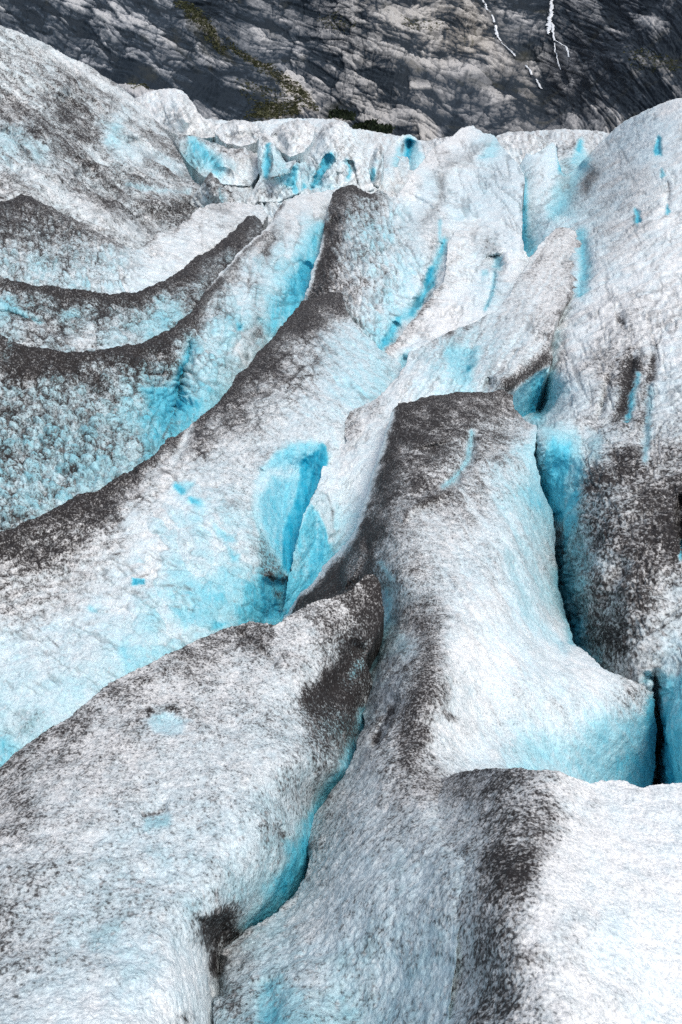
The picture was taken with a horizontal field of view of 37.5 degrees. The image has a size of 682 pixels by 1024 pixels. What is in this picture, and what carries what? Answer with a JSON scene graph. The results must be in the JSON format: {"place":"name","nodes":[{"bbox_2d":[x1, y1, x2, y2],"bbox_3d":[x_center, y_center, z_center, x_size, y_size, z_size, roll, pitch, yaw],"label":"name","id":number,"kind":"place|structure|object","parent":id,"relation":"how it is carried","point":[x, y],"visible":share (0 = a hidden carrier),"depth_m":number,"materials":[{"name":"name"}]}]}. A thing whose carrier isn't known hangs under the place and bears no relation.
{"place":"outdoors","nodes":[
{"label":"outdoors","id":0,"kind":"place"},
{"bbox_2d":[0,215,262,352],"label":"ice band","id":1,"kind":"object","parent":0,"point":[58,318],"visible":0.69,"depth_m":17.93,"materials":[{"name":"grey ice"}]},
{"bbox_2d":[0,194,267,294],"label":"ice slope","id":2,"kind":"structure","parent":0,"point":[41,244],"depth_m":22.54,"materials":[{"name":"white ice"}]},
{"bbox_2d":[0,188,336,530],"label":"scalloped scarp","id":3,"kind":"structure","parent":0,"point":[72,424],"depth_m":14.95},
{"bbox_2d":[0,292,401,766],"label":"ice wall","id":4,"kind":"structure","parent":0,"point":[188,535],"depth_m":10.75,"materials":[{"name":"white ice"}]},
{"bbox_2d":[0,0,681,140],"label":"mountain","id":5,"kind":"structure","parent":0,"point":[382,62],"depth_m":289.34,"materials":[{"name":"grey stone"}]},
{"bbox_2d":[328,106,355,120],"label":"shrub","id":6,"kind":"object","parent":5,"relation":"on","point":[345,115],"visible":0.98,"depth_m":281.25,"materials":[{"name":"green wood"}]},
{"bbox_2d":[352,118,378,130],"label":"shrub","id":7,"kind":"object","parent":5,"relation":"on","point":[367,124],"visible":0.79,"depth_m":269.79,"materials":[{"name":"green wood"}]},
{"bbox_2d":[127,0,681,120],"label":"mountain grass","id":8,"kind":"structure","parent":5,"relation":"on","point":[190,8],"depth_m":290.39,"materials":[{"name":"green plant"}]},
{"bbox_2d":[482,0,542,88],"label":"waterfall","id":9,"kind":"structure","parent":5,"relation":"on","point":[495,26],"depth_m":345.51,"materials":[{"name":"white liquid"}]},
{"bbox_2d":[546,0,569,69],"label":"waterfall","id":10,"kind":"structure","parent":5,"relation":"on","point":[550,24],"depth_m":341.87,"materials":[{"name":"white liquid"}]},
{"bbox_2d":[135,88,608,224],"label":"icefield","id":11,"kind":"structure","parent":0,"point":[395,180],"depth_m":74.38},
{"bbox_2d":[0,25,200,249],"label":"ice dome","id":12,"kind":"structure","parent":11,"relation":"on","point":[93,148],"depth_m":35.06,"materials":[{"name":"white ice"}]},
{"bbox_2d":[142,88,220,144],"bbox_3d":[-10.812,-25.141,66.574,4.604,5.314,12.105,-13,27,-26],"label":"serac","id":13,"kind":"object","parent":11,"relation":"on","point":[174,112],"visible":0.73,"depth_m":63.24,"materials":[{"name":"white ice"}]},
{"bbox_2d":[175,134,258,187],"bbox_3d":[-5.883,-16.437,49.298,3.859,3.670,10.053,-7,25,-15],"label":"serac","id":14,"kind":"object","parent":11,"relation":"on","point":[202,158],"visible":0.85,"depth_m":46.64,"materials":[{"name":"white ice"}]},
{"bbox_2d":[189,172,256,208],"bbox_3d":[-4.614,-10.875,36.542,3.779,2.668,2.990,22,32,40],"label":"serac","id":15,"kind":"object","parent":11,"relation":"on","point":[211,190],"visible":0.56,"depth_m":35.29,"materials":[{"name":"grey ice"}]},
{"bbox_2d":[215,120,261,153],"bbox_3d":[-6.399,-22.833,63.589,3.216,3.539,10.843,0,24,0],"label":"serac","id":16,"kind":"object","parent":11,"relation":"on","point":[235,134],"visible":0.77,"depth_m":60.92,"materials":[{"name":"white ice"}]},
{"bbox_2d":[249,133,301,203],"bbox_3d":[-2.841,-14.750,45.208,2.360,4.035,9.308,0,24,0],"label":"serac","id":17,"kind":"object","parent":11,"relation":"on","point":[280,179],"visible":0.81,"depth_m":42.27,"materials":[{"name":"white ice"}]},
{"bbox_2d":[270,119,314,162],"bbox_3d":[-2.930,-21.135,59.670,2.764,3.845,10.178,0,24,0],"label":"serac","id":18,"kind":"object","parent":11,"relation":"on","point":[293,140],"visible":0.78,"depth_m":57.16,"materials":[{"name":"white ice"}]},
{"bbox_2d":[301,120,373,191],"bbox_3d":[-0.172,-15.742,46.902,3.339,4.533,9.572,0,24,0],"label":"serac","id":19,"kind":"object","parent":11,"relation":"on","point":[335,156],"visible":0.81,"depth_m":44.52,"materials":[{"name":"white ice"}]},
{"bbox_2d":[368,143,383,187],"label":"serac","id":20,"kind":"object","parent":11,"relation":"on","point":[376,168],"visible":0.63,"depth_m":45.84,"materials":[{"name":"white ice"}]},
{"bbox_2d":[384,134,425,170],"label":"serac","id":21,"kind":"object","parent":11,"relation":"on","point":[410,147],"visible":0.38,"depth_m":63.10,"materials":[{"name":"white ice"}]},
{"bbox_2d":[303,125,529,367],"bbox_3d":[3.394,-11.136,36.298,6.351,3.130,48.678,3,24,7],"label":"icefall","id":22,"kind":"object","parent":11,"relation":"on","point":[380,262],"visible":0.65,"depth_m":27.14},
{"bbox_2d":[498,134,557,165],"bbox_3d":[9.560,-17.665,51.675,3.364,3.139,9.140,4,24,9],"label":"serac","id":23,"kind":"object","parent":11,"relation":"on","point":[517,148],"visible":0.36,"depth_m":50.65,"materials":[{"name":"white ice"}]},
{"bbox_2d":[556,134,593,174],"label":"serac","id":24,"kind":"object","parent":11,"relation":"on","point":[570,159],"visible":0.49,"depth_m":48.19,"materials":[{"name":"white ice"}]},
{"bbox_2d":[213,389,656,1023],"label":"ice ridge","id":25,"kind":"structure","parent":0,"point":[481,661],"depth_m":6.92,"materials":[{"name":"white ice"}]},
{"bbox_2d":[0,574,383,1023],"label":"ice slab","id":26,"kind":"structure","parent":25,"relation":"on","point":[156,819],"depth_m":4.89,"materials":[{"name":"white ice"}]},
{"bbox_2d":[436,767,681,1023],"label":"ice hump","id":27,"kind":"object","parent":25,"relation":"on","point":[569,908],"visible":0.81,"depth_m":3.48,"materials":[{"name":"white ice"}]},
{"bbox_2d":[520,98,681,784],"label":"ice hillside","id":28,"kind":"structure","parent":0,"point":[606,419],"depth_m":13.01,"materials":[{"name":"white ice"}]},
{"bbox_2d":[280,227,581,617],"bbox_3d":[3.403,-2.711,19.579,2.499,3.227,21.237,9,26,20],"label":"ice tongue","id":29,"kind":"object","parent":28,"relation":"on","point":[506,345],"visible":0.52,"depth_m":14.71,"materials":[{"name":"white ice"}]},
{"bbox_2d":[513,366,548,416],"bbox_3d":[2.741,-1.588,15.170,0.248,1.020,1.651,13,27,27],"label":"ice window","id":30,"kind":"structure","parent":29,"relation":"in","point":[525,400],"depth_m":15.36,"materials":[{"name":"blue ice"}]},
{"bbox_2d":[385,223,526,366],"bbox_3d":[3.324,-4.991,24.432,2.559,2.291,22.196,4,24,10],"label":"ice fold","id":31,"kind":"object","parent":28,"relation":"on","point":[449,305],"visible":0.41,"depth_m":21.73,"materials":[{"name":"white ice"}]},
{"bbox_2d":[642,669,654,684],"bbox_3d":[2.562,1.380,8.364,0.100,0.245,0.312,12,27,25],"label":"ice window","id":32,"kind":"structure","parent":28,"relation":"in","point":[649,678],"depth_m":8.32,"materials":[{"name":"ice"}]},
{"bbox_3d":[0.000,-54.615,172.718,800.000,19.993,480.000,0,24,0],"label":"glacier ground","id":33,"kind":"structure","parent":0,"visible":0},
{"bbox_2d":[371,123,395,133],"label":"shrub","id":34,"kind":"object","parent":33,"relation":"on","point":[386,128],"visible":0.92,"depth_m":261.25,"materials":[{"name":"green plant"}]}
]}

